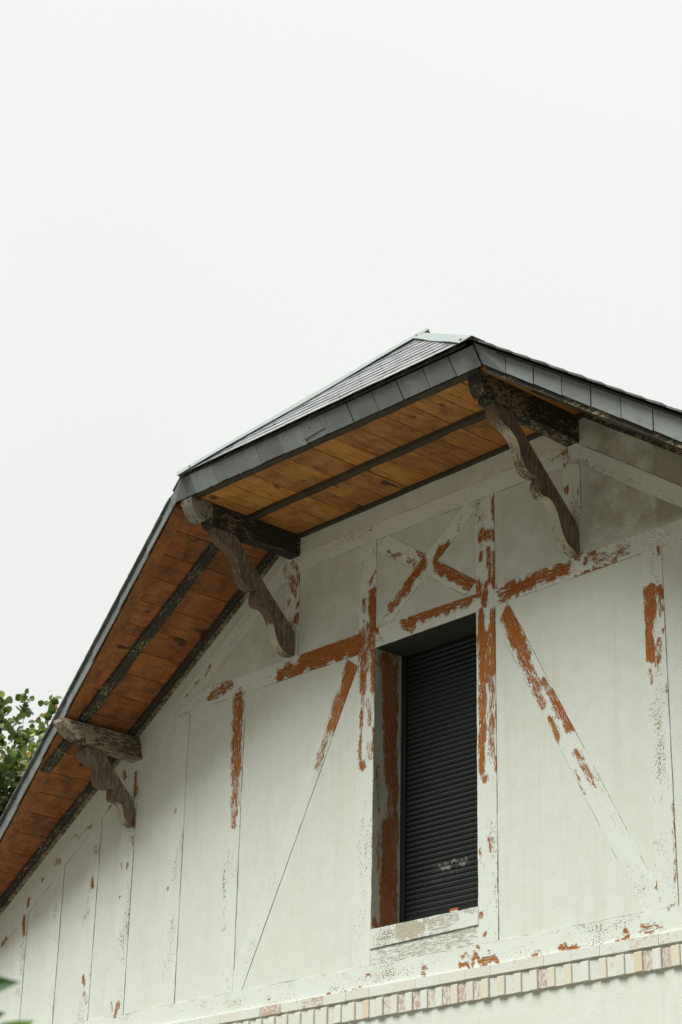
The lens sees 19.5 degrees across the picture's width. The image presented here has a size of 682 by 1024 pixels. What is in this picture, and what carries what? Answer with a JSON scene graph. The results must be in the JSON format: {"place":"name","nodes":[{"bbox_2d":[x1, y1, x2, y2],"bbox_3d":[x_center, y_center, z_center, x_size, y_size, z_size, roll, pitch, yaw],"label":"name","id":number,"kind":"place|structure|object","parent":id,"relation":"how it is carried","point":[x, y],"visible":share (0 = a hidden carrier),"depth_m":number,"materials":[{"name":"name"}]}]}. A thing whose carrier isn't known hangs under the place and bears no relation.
{"place":"outdoors","nodes":[
{"label":"outdoors","id":0,"kind":"place"},
{"bbox_2d":[0,977,34,1023],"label":"garden shrub","id":1,"kind":"object","parent":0,"point":[5,983],"visible":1,"depth_m":3.35,"materials":[{"name":"green plant"}]},
{"bbox_2d":[0,688,61,816],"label":"broadleaf tree","id":2,"kind":"object","parent":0,"point":[14,763],"visible":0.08,"depth_m":21.06,"materials":[{"name":"green plant"}]},
{"bbox_2d":[0,327,681,1023],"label":"half timbered house","id":3,"kind":"structure","parent":0,"point":[368,711],"depth_m":13.69,"materials":[{"name":"paint"}]},
{"bbox_2d":[370,612,478,964],"bbox_3d":[0.669,1.881,13.312,0.334,2.234,1.000,21,-31,-37],"label":"window","id":4,"kind":"structure","parent":3,"relation":"in","point":[425,868],"depth_m":13.53,"materials":[{"name":"paint"}]},
{"bbox_2d":[0,0,681,787],"label":"sky","id":5,"kind":"structure","parent":0,"point":[214,214],"materials":[{"name":"white"}]}
]}

